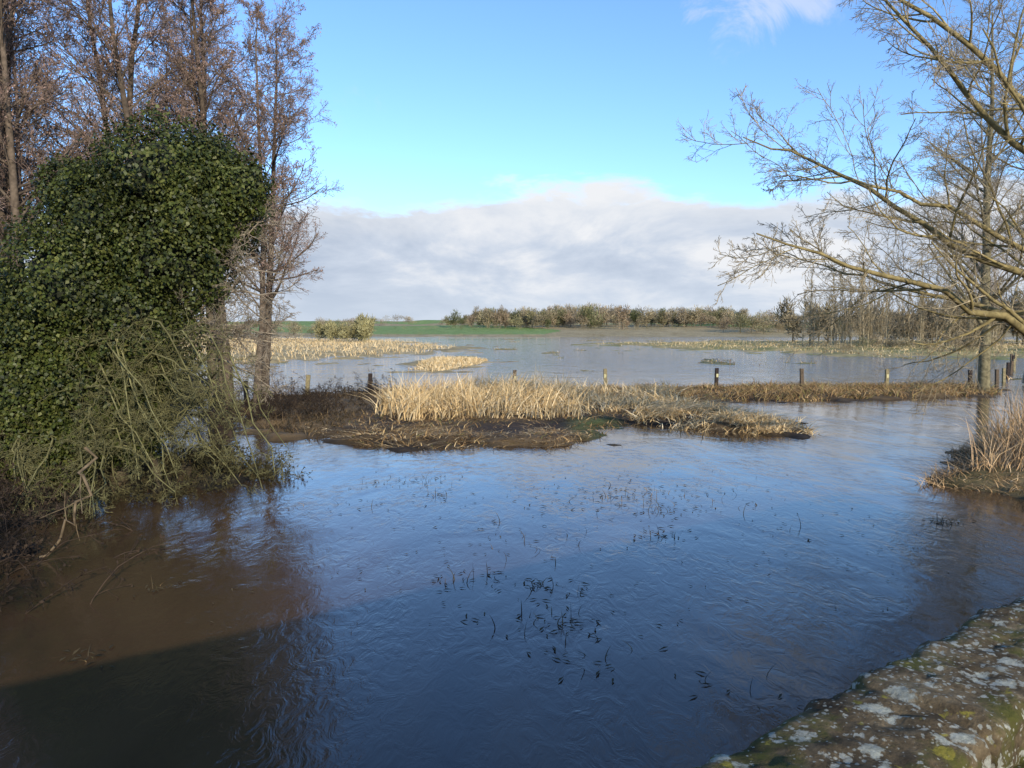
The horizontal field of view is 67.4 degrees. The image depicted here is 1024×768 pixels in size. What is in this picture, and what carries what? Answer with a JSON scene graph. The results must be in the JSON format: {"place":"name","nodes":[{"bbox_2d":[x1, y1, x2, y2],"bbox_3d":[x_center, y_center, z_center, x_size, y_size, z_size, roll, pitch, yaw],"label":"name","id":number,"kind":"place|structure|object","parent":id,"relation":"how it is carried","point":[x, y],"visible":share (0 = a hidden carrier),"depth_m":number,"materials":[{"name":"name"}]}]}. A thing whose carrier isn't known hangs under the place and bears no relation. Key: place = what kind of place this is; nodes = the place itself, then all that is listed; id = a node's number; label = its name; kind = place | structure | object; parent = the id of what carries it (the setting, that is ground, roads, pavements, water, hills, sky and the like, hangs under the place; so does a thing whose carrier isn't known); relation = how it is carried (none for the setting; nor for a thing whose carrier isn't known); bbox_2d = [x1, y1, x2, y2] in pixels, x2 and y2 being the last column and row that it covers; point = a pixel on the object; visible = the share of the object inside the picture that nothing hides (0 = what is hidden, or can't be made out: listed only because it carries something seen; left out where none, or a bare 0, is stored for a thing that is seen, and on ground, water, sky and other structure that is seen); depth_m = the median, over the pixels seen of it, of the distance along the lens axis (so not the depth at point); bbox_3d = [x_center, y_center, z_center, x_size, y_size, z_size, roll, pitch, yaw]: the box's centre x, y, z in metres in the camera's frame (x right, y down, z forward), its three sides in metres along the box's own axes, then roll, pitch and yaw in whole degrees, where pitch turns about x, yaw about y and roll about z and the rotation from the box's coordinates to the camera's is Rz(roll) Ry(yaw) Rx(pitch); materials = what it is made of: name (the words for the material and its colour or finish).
{"place":"outdoors","nodes":[
{"label":"outdoors","id":0,"kind":"place"},
{"bbox_2d":[0,336,1023,767],"bbox_3d":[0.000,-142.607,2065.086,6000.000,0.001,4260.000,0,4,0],"label":"water","id":1,"kind":"structure","parent":0,"point":[390,658],"depth_m":10.79,"materials":[{"name":"blue liquid"}]},
{"bbox_2d":[39,447,97,557],"bbox_3d":[-7.033,1.868,12.213,0.819,1.688,0.766,0,4,0],"label":"fallen branch","id":2,"kind":"object","parent":1,"relation":"on","point":[82,476],"visible":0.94,"depth_m":12.12,"materials":[{"name":"brown wood"}]},
{"bbox_2d":[60,460,974,710],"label":"flooded plant stems","id":3,"kind":"object","parent":1,"relation":"on","point":[560,626],"visible":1,"depth_m":10.88,"materials":[{"name":"black plant"}]},
{"bbox_2d":[340,364,850,435],"bbox_3d":[2.460,0.281,33.361,20.143,2.427,19.058,0,4,0],"label":"reed bed","id":4,"kind":"object","parent":1,"relation":"in","point":[457,397],"visible":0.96,"depth_m":31.45,"materials":[{"name":"beige plant"}]},
{"bbox_2d":[855,384,1023,496],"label":"reed clump","id":5,"kind":"object","parent":1,"relation":"in","point":[1000,443],"visible":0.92,"depth_m":18.84,"materials":[{"name":"beige plant"}]},
{"bbox_2d":[0,320,1023,559],"bbox_3d":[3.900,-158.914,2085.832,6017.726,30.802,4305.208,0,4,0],"label":"ground","id":6,"kind":"structure","parent":0,"point":[698,330],"depth_m":33.20,"materials":[{"name":"soil"}]},
{"bbox_2d":[5,1,85,281],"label":"alder tree","id":7,"kind":"object","parent":6,"relation":"on","point":[22,74],"visible":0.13,"depth_m":38.00,"materials":[{"name":"brown plant"}]},
{"bbox_2d":[0,0,106,275],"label":"alder tree","id":8,"kind":"object","parent":6,"relation":"on","point":[47,132],"visible":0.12,"depth_m":28.59,"materials":[{"name":"brown plant"}]},
{"bbox_2d":[11,25,101,261],"bbox_3d":[-21.895,-10.652,33.545,7.938,22.287,8.424,1,4,10],"label":"alder tree","id":9,"kind":"object","parent":6,"relation":"on","point":[32,93],"visible":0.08,"depth_m":33.46,"materials":[{"name":"brown plant"}]},
{"bbox_2d":[0,0,114,284],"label":"alder tree","id":10,"kind":"object","parent":6,"relation":"on","point":[5,214],"visible":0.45,"depth_m":26.92,"materials":[{"name":"brown plant"}]},
{"bbox_2d":[0,0,122,306],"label":"alder tree","id":11,"kind":"object","parent":6,"relation":"on","point":[13,197],"visible":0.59,"depth_m":25.02,"materials":[{"name":"brown plant"}]},
{"bbox_2d":[0,430,184,613],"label":"bramble thicket","id":12,"kind":"object","parent":6,"relation":"on","point":[13,546],"visible":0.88,"depth_m":12.17,"materials":[{"name":"brown plant"}]},
{"bbox_2d":[13,0,180,228],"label":"alder tree","id":13,"kind":"object","parent":6,"relation":"on","point":[82,113],"visible":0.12,"depth_m":33.79,"materials":[{"name":"brown plant"}]},
{"bbox_2d":[1,0,202,176],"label":"alder tree","id":14,"kind":"object","parent":6,"relation":"on","point":[130,73],"visible":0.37,"depth_m":29.39,"materials":[{"name":"brown plant"}]},
{"bbox_2d":[3,0,208,243],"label":"alder tree","id":15,"kind":"object","parent":6,"relation":"on","point":[114,57],"visible":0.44,"depth_m":27.16,"materials":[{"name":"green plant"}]},
{"bbox_2d":[0,440,276,533],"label":"rough bank grass","id":16,"kind":"structure","parent":6,"relation":"on","point":[140,476],"depth_m":17.78,"materials":[{"name":"brown plant"}]},
{"bbox_2d":[0,99,307,523],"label":"ivy covered tree","id":17,"kind":"object","parent":6,"relation":"on","point":[99,326],"visible":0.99,"depth_m":15.92,"materials":[{"name":"green plant"}]},
{"bbox_2d":[119,5,226,163],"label":"alder tree","id":18,"kind":"object","parent":6,"relation":"on","point":[136,79],"visible":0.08,"depth_m":41.07,"materials":[{"name":"brown plant"}]},
{"bbox_2d":[42,429,312,505],"bbox_3d":[-7.949,2.019,18.719,5.664,1.790,6.254,-2,5,-26],"label":"bramble thicket","id":19,"kind":"object","parent":6,"relation":"on","point":[265,464],"visible":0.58,"depth_m":18.04,"materials":[{"name":"brown plant"}]},
{"bbox_2d":[120,0,270,395],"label":"alder tree","id":20,"kind":"object","parent":6,"relation":"on","point":[190,32],"visible":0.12,"depth_m":38.80,"materials":[{"name":"brown plant"}]},
{"bbox_2d":[103,0,308,406],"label":"alder tree","id":21,"kind":"object","parent":6,"relation":"on","point":[201,94],"visible":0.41,"depth_m":31.25,"materials":[{"name":"brown plant"}]},
{"bbox_2d":[154,0,297,408],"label":"alder tree","id":22,"kind":"object","parent":6,"relation":"on","point":[201,39],"visible":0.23,"depth_m":34.85,"materials":[{"name":"brown plant"}]},
{"bbox_2d":[167,362,346,430],"bbox_3d":[-16.227,0.059,32.354,15.391,3.549,25.292,3,5,36],"label":"bare shrub","id":23,"kind":"object","parent":6,"relation":"on","point":[239,386],"visible":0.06,"depth_m":39.28,"materials":[{"name":"brown plant"}]},
{"bbox_2d":[193,0,322,412],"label":"alder tree","id":24,"kind":"object","parent":6,"relation":"on","point":[277,125],"visible":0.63,"depth_m":31.97,"materials":[{"name":"brown plant"}]},
{"bbox_2d":[212,0,343,401],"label":"alder tree","id":25,"kind":"object","parent":6,"relation":"on","point":[274,162],"visible":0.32,"depth_m":36.06,"materials":[{"name":"brown plant"}]},
{"bbox_2d":[167,368,425,427],"bbox_3d":[-9.567,0.614,34.571,8.357,2.108,16.107,1,4,12],"label":"bramble thicket","id":26,"kind":"object","parent":6,"relation":"on","point":[264,406],"visible":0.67,"depth_m":32.21,"materials":[{"name":"brown plant"}]},
{"bbox_2d":[313,313,376,341],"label":"willow thicket","id":27,"kind":"object","parent":6,"relation":"on","point":[361,329],"visible":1,"depth_m":200.81,"materials":[{"name":"green plant"}]},
{"bbox_2d":[439,337,559,339],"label":"post and rail fence","id":28,"kind":"object","parent":6,"relation":"on","point":[458,337],"visible":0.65,"depth_m":275.76,"materials":[{"name":"brown wood"}]},
{"bbox_2d":[257,324,827,336],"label":"distant hedgerow","id":29,"kind":"object","parent":6,"relation":"on","point":[549,327],"visible":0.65,"depth_m":486.07,"materials":[{"name":"green plant"}]},
{"bbox_2d":[192,302,978,336],"bbox_3d":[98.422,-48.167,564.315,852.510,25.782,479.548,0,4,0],"label":"distant tree line","id":30,"kind":"object","parent":6,"relation":"on","point":[590,315],"visible":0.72,"depth_m":515.66,"materials":[{"name":"green plant"}]},
{"bbox_2d":[184,336,1023,378],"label":"marsh grass","id":31,"kind":"structure","parent":6,"relation":"on","point":[436,363],"depth_m":135.00,"materials":[{"name":"beige plant"}]},
{"bbox_2d":[213,378,1016,449],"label":"matted dead grass","id":32,"kind":"structure","parent":6,"relation":"on","point":[837,390],"depth_m":34.75,"materials":[{"name":"brown plant"}]},
{"bbox_2d":[243,352,1016,401],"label":"post and wire fence","id":33,"kind":"object","parent":6,"relation":"on","point":[1009,368],"visible":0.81,"depth_m":45.23,"materials":[{"name":"brown wood"}]},
{"bbox_2d":[675,0,1023,425],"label":"oak tree","id":34,"kind":"object","parent":6,"relation":"on","point":[1009,315],"visible":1,"depth_m":18.76,"materials":[{"name":"brown plant"}]},
{"bbox_2d":[694,596,1023,767],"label":"stone bridge","id":35,"kind":"structure","parent":6,"relation":"on","point":[955,700],"depth_m":1.81,"materials":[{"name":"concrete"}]},
{"bbox_2d":[773,289,1023,344],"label":"alder copse","id":36,"kind":"object","parent":6,"relation":"on","point":[825,310],"visible":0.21,"depth_m":178.75,"materials":[{"name":"brown plant"}]},
{"bbox_2d":[798,254,1010,347],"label":"poplar grove","id":37,"kind":"object","parent":6,"relation":"on","point":[872,328],"visible":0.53,"depth_m":146.86,"materials":[{"name":"brown plant"}]},
{"bbox_2d":[831,328,1008,351],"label":"hawthorn hedge","id":38,"kind":"object","parent":6,"relation":"on","point":[895,342],"visible":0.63,"depth_m":122.90,"materials":[{"name":"plant"}]},
{"bbox_2d":[879,0,1023,391],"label":"willow tree","id":39,"kind":"object","parent":6,"relation":"on","point":[983,367],"visible":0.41,"depth_m":42.91,"materials":[{"name":"brown plant"}]},
{"bbox_2d":[911,73,1023,306],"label":"birch tree","id":40,"kind":"object","parent":6,"relation":"on","point":[980,229],"visible":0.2,"depth_m":59.89,"materials":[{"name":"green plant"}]},
{"bbox_2d":[952,80,1023,382],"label":"birch tree","id":41,"kind":"object","parent":6,"relation":"on","point":[1010,182],"visible":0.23,"depth_m":50.70,"materials":[{"name":"brown plant"}]},
{"bbox_2d":[9,0,1023,321],"label":"sky","id":42,"kind":"structure","parent":0,"point":[513,154],"materials":[{"name":"blue"}]}
]}

